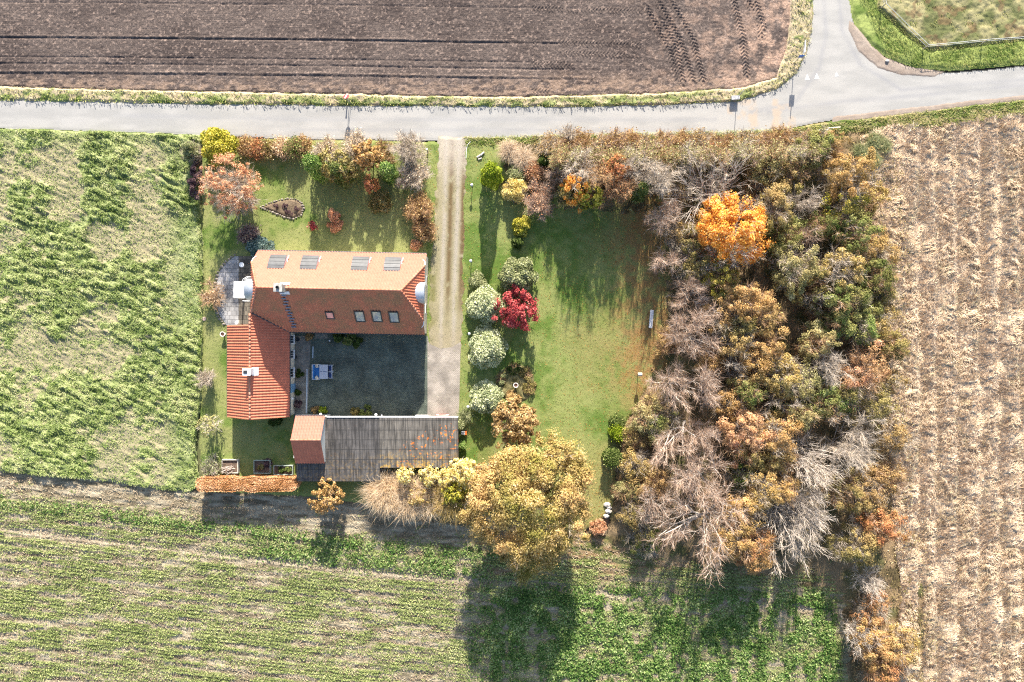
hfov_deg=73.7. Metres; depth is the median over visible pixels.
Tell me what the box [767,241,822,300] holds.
woodland tree
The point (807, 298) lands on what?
bare tree
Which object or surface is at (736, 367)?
bare tree
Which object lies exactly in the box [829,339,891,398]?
woodland tree
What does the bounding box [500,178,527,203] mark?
shrub
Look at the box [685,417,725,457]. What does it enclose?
bare tree
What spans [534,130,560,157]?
bush
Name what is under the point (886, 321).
woodland bush
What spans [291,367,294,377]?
window
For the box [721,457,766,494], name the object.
woodland tree
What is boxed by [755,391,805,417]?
bare tree
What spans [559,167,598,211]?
tree
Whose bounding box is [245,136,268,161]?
bush
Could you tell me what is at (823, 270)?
woodland tree
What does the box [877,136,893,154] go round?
grass tuft
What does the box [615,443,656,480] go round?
woodland bush
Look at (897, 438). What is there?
woodland bush
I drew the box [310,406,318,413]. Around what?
shrub
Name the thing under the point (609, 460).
clipped bush
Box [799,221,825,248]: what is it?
bare tree
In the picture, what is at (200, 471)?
ground
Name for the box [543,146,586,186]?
bare tree
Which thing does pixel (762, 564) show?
woodland tree
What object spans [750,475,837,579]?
bare tree
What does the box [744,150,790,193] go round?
woodland bush
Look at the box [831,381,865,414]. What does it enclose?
woodland tree
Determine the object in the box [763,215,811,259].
woodland tree
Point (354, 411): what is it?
shrub
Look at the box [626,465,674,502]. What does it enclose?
woodland bush
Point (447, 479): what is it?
tree
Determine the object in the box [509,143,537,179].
ornamental grass
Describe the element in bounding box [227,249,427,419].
farmhouse
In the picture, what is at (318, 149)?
bush
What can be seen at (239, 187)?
bare tree
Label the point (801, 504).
bare tree
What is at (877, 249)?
woodland bush
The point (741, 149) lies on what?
bush
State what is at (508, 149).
ornamental grass
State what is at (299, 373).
shrub
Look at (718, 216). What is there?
orange tree
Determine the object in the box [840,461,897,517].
woodland bush
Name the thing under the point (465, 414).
shrub
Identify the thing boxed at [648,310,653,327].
garden bench
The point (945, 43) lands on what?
wire fence
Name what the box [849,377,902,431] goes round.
woodland bush
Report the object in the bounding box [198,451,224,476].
bush
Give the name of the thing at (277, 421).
shrub
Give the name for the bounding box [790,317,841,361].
woodland tree
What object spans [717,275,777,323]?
woodland tree
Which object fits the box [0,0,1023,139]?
road
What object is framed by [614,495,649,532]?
woodland bush
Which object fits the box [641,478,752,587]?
bare tree
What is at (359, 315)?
roof window
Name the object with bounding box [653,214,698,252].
woodland bush
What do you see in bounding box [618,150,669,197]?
bare tree
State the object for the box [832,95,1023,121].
gravel shoulder
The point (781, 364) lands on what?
woodland tree
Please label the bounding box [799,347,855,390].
bare tree
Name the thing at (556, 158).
bush
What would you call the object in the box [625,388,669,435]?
woodland bush
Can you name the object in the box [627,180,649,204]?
conifer
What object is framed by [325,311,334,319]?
roof window
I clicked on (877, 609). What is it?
woodland bush
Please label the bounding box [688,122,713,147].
bush
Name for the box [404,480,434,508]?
tree
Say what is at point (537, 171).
bush
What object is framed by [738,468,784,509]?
woodland tree
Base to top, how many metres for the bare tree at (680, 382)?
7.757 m
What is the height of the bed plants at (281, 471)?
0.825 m
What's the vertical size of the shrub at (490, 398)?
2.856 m
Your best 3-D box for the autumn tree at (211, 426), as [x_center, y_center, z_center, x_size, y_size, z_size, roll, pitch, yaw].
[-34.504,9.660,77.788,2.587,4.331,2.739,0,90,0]
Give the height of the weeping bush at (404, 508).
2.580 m
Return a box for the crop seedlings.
[0,481,843,681]
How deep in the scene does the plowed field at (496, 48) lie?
79.93 m
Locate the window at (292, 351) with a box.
[291,350,294,358]
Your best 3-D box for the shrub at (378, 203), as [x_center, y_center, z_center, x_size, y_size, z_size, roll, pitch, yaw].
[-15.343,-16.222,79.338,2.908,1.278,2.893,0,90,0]
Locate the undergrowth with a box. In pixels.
[497,129,936,681]
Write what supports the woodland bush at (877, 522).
on the woodland floor
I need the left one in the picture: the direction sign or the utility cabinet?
the utility cabinet
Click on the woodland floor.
(618, 530)
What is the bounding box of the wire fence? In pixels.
[880,3,1021,48]
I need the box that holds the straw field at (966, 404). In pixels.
[864,116,1023,681]
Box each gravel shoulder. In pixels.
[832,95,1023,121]
[848,21,942,76]
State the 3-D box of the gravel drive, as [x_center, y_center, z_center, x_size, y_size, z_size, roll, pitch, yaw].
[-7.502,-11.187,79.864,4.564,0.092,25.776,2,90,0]
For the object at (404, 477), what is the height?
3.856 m
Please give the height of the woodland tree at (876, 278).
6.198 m
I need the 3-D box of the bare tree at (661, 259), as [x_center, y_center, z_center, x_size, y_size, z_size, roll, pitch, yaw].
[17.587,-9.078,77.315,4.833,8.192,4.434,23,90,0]
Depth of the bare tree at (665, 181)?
74.31 m
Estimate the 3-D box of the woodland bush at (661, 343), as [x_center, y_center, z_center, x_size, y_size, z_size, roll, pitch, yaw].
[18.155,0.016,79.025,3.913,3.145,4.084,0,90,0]
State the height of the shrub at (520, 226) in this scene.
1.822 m
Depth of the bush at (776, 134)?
78.15 m
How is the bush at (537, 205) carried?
on the woodland floor
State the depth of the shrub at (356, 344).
79.25 m
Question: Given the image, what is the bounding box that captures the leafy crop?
[0,494,843,681]
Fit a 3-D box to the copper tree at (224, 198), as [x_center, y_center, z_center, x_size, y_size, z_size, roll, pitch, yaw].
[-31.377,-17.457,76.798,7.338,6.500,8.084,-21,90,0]
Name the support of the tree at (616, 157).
on the woodland floor
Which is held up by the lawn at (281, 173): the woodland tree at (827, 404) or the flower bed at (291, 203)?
the flower bed at (291, 203)
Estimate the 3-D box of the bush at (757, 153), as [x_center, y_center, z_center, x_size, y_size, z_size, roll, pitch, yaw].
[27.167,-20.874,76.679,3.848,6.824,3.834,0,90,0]
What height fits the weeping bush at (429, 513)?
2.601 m
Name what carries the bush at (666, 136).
on the woodland floor
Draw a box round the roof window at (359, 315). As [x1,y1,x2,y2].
[354,311,365,321]
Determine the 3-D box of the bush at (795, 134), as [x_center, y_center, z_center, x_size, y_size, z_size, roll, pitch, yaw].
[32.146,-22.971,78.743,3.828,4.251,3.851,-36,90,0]
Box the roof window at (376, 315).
[371,310,382,321]
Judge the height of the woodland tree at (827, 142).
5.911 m
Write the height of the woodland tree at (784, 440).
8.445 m
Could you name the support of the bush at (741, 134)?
on the woodland floor
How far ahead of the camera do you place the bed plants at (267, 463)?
79.50 m
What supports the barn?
on the lawn at (281, 173)
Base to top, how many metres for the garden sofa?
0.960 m
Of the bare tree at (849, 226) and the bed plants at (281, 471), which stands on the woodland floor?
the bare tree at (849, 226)
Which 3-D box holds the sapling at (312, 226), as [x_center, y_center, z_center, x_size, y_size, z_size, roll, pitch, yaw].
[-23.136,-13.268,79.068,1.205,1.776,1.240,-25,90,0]
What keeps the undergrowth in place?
on the woodland floor
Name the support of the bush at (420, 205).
on the lawn at (281, 173)
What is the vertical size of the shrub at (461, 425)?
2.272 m
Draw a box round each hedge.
[187,159,204,199]
[195,474,302,492]
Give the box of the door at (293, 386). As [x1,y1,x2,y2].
[291,383,295,392]
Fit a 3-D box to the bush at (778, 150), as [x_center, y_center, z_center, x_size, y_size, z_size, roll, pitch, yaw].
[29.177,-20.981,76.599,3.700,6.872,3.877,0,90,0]
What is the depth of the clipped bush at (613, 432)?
78.14 m
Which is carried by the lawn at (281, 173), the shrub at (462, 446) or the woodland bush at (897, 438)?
the shrub at (462, 446)
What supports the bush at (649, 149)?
on the woodland floor
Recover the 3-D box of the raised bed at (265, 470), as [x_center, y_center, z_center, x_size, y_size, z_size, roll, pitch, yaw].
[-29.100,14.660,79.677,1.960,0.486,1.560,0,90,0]
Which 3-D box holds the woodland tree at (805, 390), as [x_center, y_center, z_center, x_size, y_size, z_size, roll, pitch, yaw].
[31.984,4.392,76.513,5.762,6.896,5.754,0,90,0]
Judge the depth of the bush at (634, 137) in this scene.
78.13 m
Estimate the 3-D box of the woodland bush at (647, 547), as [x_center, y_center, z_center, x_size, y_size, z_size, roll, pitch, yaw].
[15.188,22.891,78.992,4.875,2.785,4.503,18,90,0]
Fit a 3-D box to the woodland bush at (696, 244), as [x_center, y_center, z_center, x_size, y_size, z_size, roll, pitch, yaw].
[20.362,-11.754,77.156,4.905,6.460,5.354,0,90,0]
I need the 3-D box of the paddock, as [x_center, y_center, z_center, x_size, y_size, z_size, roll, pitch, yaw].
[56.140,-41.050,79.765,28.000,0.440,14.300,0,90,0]
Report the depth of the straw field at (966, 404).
79.83 m
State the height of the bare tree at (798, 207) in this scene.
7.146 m
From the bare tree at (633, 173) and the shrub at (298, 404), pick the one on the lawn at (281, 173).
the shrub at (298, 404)
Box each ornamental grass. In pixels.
[494,137,524,165]
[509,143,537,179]
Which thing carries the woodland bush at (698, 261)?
on the woodland floor
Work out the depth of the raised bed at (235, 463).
79.61 m
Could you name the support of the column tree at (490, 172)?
on the lawn at (281, 173)
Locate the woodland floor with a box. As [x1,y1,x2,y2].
[501,131,928,681]
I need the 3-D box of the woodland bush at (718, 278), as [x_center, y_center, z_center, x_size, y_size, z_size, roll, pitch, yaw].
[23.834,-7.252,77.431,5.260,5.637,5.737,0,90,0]
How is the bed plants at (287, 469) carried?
in the raised bed at (275, 470)
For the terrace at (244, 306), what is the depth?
79.81 m
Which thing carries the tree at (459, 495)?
on the lawn at (281, 173)
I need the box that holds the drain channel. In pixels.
[306,369,307,413]
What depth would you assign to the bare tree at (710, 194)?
75.67 m
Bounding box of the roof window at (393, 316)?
[388,311,399,322]
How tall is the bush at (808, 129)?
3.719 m
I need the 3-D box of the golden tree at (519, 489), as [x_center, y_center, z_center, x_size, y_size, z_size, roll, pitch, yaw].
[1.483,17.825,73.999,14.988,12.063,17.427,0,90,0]
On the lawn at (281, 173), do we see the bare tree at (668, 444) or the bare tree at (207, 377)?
the bare tree at (207, 377)
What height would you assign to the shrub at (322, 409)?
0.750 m
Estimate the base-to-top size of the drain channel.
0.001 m
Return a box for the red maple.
[491,283,539,330]
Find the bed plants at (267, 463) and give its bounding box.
[263,458,272,467]
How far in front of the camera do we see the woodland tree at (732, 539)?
74.05 m
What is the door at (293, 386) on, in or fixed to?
in the farmhouse
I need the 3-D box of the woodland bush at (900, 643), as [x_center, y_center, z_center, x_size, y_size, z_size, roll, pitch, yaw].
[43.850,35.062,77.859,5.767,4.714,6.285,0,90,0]
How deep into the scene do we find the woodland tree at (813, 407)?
75.64 m
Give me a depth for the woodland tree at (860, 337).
75.17 m
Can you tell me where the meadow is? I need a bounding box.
[0,129,203,491]
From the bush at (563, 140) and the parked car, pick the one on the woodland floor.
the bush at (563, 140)
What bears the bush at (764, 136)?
on the woodland floor
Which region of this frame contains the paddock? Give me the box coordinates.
[877,0,1023,50]
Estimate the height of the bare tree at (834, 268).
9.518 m
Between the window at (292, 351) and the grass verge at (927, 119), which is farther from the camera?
the grass verge at (927, 119)
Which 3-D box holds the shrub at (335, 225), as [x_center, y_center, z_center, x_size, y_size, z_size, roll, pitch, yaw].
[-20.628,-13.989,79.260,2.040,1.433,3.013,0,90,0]
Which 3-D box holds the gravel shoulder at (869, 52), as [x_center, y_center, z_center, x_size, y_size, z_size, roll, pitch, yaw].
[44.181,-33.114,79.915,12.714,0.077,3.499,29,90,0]
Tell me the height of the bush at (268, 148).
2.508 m
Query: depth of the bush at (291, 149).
78.31 m
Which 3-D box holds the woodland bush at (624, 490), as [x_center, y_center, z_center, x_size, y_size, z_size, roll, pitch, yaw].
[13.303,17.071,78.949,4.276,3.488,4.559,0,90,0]
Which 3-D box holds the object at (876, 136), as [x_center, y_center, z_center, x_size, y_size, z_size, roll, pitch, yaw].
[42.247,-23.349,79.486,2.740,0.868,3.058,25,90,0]
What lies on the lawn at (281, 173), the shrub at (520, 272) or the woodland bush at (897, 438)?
the shrub at (520, 272)
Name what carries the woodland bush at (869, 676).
on the woodland floor
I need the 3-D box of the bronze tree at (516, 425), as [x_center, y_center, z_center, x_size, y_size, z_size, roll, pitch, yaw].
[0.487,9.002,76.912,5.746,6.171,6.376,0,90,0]
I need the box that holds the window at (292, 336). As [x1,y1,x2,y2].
[291,335,294,343]
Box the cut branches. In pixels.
[219,466,234,474]
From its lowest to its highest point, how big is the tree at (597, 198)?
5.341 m
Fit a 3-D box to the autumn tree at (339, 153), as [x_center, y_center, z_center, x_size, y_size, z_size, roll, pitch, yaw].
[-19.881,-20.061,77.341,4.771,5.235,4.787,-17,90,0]
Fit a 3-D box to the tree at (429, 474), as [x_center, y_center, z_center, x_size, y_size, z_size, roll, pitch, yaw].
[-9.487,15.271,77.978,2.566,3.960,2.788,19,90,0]
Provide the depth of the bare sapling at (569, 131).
77.50 m
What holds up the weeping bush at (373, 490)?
on the lawn at (281, 173)
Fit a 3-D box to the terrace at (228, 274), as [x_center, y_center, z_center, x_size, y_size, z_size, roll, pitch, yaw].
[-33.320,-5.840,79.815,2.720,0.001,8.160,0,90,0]
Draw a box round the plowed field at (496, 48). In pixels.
[0,0,789,96]
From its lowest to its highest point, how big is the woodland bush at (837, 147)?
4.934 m
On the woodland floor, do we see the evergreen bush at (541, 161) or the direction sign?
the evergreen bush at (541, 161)
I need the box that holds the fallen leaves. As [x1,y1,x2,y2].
[423,145,679,543]
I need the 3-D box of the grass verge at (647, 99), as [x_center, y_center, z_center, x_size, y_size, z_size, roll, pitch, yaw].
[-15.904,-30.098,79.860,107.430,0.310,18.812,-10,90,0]
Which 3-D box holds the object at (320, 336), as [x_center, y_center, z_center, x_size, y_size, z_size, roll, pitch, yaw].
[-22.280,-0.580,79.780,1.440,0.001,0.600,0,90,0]
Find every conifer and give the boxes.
[300,151,328,184]
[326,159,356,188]
[376,159,400,184]
[511,236,523,250]
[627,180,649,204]
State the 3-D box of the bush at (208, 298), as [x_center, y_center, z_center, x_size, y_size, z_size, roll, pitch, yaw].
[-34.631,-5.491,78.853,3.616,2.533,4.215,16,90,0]
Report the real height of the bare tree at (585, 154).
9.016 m
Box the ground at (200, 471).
[0,29,1023,536]
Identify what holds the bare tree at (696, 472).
on the woodland floor
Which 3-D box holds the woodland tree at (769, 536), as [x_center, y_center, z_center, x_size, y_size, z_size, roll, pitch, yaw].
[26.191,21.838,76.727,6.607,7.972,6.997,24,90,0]
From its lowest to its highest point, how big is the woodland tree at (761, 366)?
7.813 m
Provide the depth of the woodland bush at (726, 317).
75.97 m
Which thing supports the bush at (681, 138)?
on the woodland floor
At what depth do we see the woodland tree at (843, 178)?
74.26 m
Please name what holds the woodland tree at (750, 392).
on the woodland floor
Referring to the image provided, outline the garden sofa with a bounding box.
[312,364,320,379]
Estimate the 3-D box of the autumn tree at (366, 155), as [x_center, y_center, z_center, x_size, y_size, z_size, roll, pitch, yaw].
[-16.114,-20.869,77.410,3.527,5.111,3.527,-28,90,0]
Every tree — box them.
[192,368,217,389]
[195,414,223,438]
[198,151,263,221]
[219,165,266,215]
[307,476,344,514]
[318,141,360,182]
[351,138,385,171]
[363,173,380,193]
[387,128,430,170]
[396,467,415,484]
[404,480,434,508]
[415,464,439,488]
[436,465,456,487]
[440,477,469,507]
[447,457,476,488]
[456,427,595,586]
[468,462,491,482]
[480,160,503,190]
[491,392,540,449]
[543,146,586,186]
[553,181,576,207]
[559,146,598,191]
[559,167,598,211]
[572,178,605,211]
[598,153,633,183]
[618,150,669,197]
[632,158,681,196]
[634,482,678,525]
[639,195,684,241]
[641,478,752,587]
[642,358,704,413]
[644,403,712,471]
[646,244,691,282]
[656,141,757,235]
[658,439,734,514]
[659,298,727,360]
[664,270,714,318]
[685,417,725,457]
[688,190,776,266]
[691,361,725,412]
[702,507,756,564]
[707,230,766,271]
[710,277,754,309]
[715,404,786,468]
[716,301,759,348]
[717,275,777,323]
[720,361,749,380]
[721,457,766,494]
[722,487,766,536]
[722,537,777,575]
[723,515,778,571]
[725,347,774,388]
[725,372,769,411]
[738,324,790,369]
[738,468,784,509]
[739,407,803,460]
[744,182,803,235]
[746,301,787,339]
[750,441,799,476]
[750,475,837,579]
[755,351,807,401]
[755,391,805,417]
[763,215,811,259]
[764,469,802,505]
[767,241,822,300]
[776,392,824,423]
[776,430,852,513]
[777,355,824,402]
[778,400,821,437]
[778,476,834,543]
[790,181,826,218]
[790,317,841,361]
[791,259,841,305]
[795,123,843,180]
[797,244,853,281]
[798,280,872,321]
[798,372,858,424]
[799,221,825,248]
[799,288,832,316]
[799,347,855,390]
[801,205,848,244]
[809,146,883,207]
[814,297,859,339]
[816,404,890,479]
[819,181,870,222]
[820,247,869,295]
[828,213,861,237]
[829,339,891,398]
[830,288,883,329]
[830,305,880,347]
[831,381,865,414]
[832,209,885,260]
[840,612,883,659]
[845,564,888,604]
[852,256,901,305]
[868,327,910,362]
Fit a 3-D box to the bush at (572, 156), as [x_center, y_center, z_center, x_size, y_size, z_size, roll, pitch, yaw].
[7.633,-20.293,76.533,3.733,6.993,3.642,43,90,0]
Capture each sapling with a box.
[306,220,317,230]
[555,121,578,139]
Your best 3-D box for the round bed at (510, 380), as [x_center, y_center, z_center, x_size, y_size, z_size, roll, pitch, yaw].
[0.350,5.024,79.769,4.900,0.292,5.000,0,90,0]
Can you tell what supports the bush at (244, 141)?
on the lawn at (281, 173)
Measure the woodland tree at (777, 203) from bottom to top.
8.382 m
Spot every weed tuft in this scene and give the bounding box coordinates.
[494,369,508,386]
[507,360,521,374]
[519,365,532,380]
[522,379,536,394]
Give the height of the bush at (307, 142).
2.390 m
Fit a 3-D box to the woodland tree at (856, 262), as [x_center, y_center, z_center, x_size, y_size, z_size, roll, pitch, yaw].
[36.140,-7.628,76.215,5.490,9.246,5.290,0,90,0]
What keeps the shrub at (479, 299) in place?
on the lawn at (281, 173)
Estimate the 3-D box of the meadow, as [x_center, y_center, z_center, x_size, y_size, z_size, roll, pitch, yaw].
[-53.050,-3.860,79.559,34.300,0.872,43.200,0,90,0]
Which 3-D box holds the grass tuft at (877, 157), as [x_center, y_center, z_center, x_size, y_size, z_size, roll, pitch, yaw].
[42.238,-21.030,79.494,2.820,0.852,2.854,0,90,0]
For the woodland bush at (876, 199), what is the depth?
76.37 m
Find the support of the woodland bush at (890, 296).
on the woodland floor
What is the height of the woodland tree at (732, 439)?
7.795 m
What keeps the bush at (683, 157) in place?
on the woodland floor
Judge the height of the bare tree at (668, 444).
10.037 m
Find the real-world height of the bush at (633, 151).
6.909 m
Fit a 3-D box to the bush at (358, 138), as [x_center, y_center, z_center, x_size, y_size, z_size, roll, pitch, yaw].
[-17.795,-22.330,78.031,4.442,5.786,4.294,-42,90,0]
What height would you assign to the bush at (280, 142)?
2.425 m
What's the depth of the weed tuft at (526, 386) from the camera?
79.53 m
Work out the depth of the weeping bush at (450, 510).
77.76 m
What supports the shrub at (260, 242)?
on the lawn at (281, 173)
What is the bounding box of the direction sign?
[795,40,805,61]
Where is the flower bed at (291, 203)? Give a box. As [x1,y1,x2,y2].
[264,199,302,217]
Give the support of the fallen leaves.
on the lawn at (281, 173)
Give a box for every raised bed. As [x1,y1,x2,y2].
[222,459,239,472]
[253,460,271,473]
[273,465,293,474]
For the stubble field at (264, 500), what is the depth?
79.95 m
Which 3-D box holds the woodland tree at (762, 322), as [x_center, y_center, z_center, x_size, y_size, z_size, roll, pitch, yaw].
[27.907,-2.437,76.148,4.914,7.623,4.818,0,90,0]
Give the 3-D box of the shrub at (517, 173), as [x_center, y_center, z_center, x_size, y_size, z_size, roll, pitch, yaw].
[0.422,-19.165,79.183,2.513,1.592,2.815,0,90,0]
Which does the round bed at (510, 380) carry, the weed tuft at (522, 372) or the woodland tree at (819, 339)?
the weed tuft at (522, 372)
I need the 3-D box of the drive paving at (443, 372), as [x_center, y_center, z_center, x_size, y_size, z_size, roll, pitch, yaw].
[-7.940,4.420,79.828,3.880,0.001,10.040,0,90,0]
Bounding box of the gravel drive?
[428,136,469,352]
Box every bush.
[195,277,225,311]
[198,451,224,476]
[233,131,255,160]
[235,220,262,245]
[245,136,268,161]
[255,135,275,159]
[266,134,290,161]
[280,134,308,160]
[293,132,313,154]
[310,133,339,161]
[340,127,371,165]
[352,468,412,525]
[368,136,398,168]
[378,469,433,528]
[394,161,435,192]
[400,189,437,227]
[406,475,461,524]
[411,219,438,243]
[422,468,470,529]
[518,176,554,224]
[522,160,546,181]
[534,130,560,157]
[537,153,551,167]
[545,141,572,176]
[553,129,584,152]
[564,142,592,170]
[569,126,596,151]
[579,159,613,199]
[581,139,608,168]
[588,127,613,160]
[594,169,641,204]
[600,123,629,154]
[601,146,627,169]
[601,445,624,476]
[607,424,630,441]
[608,473,641,505]
[609,412,625,428]
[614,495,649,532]
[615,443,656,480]
[618,141,648,170]
[619,422,650,455]
[621,126,645,151]
[623,520,661,557]
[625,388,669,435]
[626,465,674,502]
[632,130,663,155]
[635,135,661,172]
[640,403,681,446]
[653,128,676,156]
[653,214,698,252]
[653,326,681,356]
[654,138,686,171]
[666,242,718,287]
[670,125,697,150]
[670,215,710,255]
[673,137,703,177]
[681,141,716,174]
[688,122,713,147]
[693,342,736,378]
[696,141,736,173]
[699,299,739,339]
[700,256,741,300]
[707,130,728,150]
[711,324,756,361]
[712,383,746,421]
[720,130,746,150]
[725,133,754,170]
[728,440,769,473]
[736,125,761,146]
[742,140,768,170]
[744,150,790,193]
[754,125,780,150]
[757,135,794,167]
[767,122,791,147]
[774,152,813,192]
[780,138,811,167]
[784,125,808,148]
[798,135,830,168]
[800,126,813,143]
[816,127,850,161]
[817,466,875,515]
[823,515,884,569]
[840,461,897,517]
[846,617,911,681]
[847,502,914,548]
[847,590,892,628]
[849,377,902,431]
[850,181,892,219]
[852,228,905,269]
[856,646,908,681]
[865,306,898,341]
[866,276,904,310]
[866,361,912,397]
[868,417,923,461]
[869,451,907,495]
[875,621,922,674]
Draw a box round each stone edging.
[213,254,235,324]
[260,198,304,219]
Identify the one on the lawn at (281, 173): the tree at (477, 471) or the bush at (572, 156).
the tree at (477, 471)
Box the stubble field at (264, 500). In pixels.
[0,471,857,681]
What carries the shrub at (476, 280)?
on the lawn at (281, 173)
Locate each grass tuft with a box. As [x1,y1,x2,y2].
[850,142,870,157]
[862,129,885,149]
[867,151,885,169]
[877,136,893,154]
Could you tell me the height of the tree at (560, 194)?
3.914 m
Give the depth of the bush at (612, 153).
75.83 m
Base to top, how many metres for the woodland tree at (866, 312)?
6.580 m
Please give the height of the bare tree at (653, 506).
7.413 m
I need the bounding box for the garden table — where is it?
[319,365,327,378]
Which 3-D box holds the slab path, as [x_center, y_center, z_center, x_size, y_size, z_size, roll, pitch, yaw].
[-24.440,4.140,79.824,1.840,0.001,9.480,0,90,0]
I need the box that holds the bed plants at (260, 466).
[257,463,263,469]
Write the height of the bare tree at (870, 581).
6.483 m
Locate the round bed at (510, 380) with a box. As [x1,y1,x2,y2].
[496,365,534,402]
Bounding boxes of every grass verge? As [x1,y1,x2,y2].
[465,100,1023,144]
[849,0,1023,70]
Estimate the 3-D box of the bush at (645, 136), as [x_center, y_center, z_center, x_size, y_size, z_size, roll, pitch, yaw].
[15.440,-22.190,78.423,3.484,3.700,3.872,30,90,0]
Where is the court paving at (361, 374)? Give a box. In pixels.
[294,333,427,419]
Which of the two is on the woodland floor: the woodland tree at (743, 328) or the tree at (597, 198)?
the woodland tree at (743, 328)
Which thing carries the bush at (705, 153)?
on the woodland floor
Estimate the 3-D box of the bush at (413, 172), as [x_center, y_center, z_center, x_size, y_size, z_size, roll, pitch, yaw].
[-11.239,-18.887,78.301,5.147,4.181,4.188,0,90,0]
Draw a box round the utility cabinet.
[731,90,743,100]
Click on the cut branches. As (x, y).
(226, 469)
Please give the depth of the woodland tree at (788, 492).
74.79 m
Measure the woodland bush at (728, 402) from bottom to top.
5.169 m
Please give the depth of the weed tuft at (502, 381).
79.56 m
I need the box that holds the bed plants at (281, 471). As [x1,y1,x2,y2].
[278,464,284,473]
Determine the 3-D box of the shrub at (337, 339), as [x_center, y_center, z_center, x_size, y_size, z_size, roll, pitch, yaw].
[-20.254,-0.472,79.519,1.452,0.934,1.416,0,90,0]
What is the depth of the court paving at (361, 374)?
79.83 m
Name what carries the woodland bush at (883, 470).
on the woodland floor
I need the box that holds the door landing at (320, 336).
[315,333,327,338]
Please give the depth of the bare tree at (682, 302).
76.45 m
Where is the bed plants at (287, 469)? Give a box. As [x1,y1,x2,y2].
[285,466,291,471]
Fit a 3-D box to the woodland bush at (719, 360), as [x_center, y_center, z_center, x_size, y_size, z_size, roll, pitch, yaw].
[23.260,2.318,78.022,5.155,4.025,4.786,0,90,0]
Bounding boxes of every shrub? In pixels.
[179,140,201,164]
[200,127,239,167]
[245,235,274,256]
[268,418,282,426]
[294,389,301,395]
[294,400,301,408]
[295,368,304,377]
[305,333,313,340]
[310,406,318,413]
[318,406,327,413]
[326,208,343,232]
[332,334,344,342]
[342,334,356,345]
[350,407,359,415]
[353,337,362,348]
[358,404,371,415]
[368,189,392,213]
[410,239,422,251]
[452,403,476,426]
[458,419,464,430]
[458,440,466,451]
[465,283,504,326]
[468,270,486,288]
[468,324,508,369]
[469,378,503,413]
[497,256,538,291]
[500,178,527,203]
[505,165,525,184]
[512,215,530,237]
[589,518,607,536]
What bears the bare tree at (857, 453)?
on the woodland floor
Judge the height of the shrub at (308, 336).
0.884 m
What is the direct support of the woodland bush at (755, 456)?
on the woodland floor
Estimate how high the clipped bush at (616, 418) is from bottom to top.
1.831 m
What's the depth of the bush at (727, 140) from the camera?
77.75 m
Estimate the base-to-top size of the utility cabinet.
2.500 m
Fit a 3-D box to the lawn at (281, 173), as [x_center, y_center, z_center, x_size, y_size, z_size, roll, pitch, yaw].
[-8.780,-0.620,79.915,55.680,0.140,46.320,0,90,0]
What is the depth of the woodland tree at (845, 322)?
75.71 m
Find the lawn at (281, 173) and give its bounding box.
[199,139,672,531]
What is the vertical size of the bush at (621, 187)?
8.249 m
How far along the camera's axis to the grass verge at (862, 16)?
79.85 m
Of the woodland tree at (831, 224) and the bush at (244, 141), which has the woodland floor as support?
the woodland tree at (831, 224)
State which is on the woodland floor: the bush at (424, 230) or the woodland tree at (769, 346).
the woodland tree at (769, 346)
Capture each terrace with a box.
[216,256,238,324]
[239,256,253,324]
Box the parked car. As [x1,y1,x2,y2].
[435,414,449,417]
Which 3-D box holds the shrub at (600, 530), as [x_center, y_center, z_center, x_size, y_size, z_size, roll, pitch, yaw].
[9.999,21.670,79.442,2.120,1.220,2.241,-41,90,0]
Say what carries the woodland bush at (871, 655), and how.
on the woodland floor
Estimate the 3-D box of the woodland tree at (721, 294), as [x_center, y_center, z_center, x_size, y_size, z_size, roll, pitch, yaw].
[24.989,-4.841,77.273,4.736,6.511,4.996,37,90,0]
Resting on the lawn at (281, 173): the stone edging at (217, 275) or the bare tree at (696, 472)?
the stone edging at (217, 275)
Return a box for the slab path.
[295,336,310,414]
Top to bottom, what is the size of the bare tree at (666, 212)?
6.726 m
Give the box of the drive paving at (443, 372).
[428,340,460,419]
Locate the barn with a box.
[290,414,458,480]

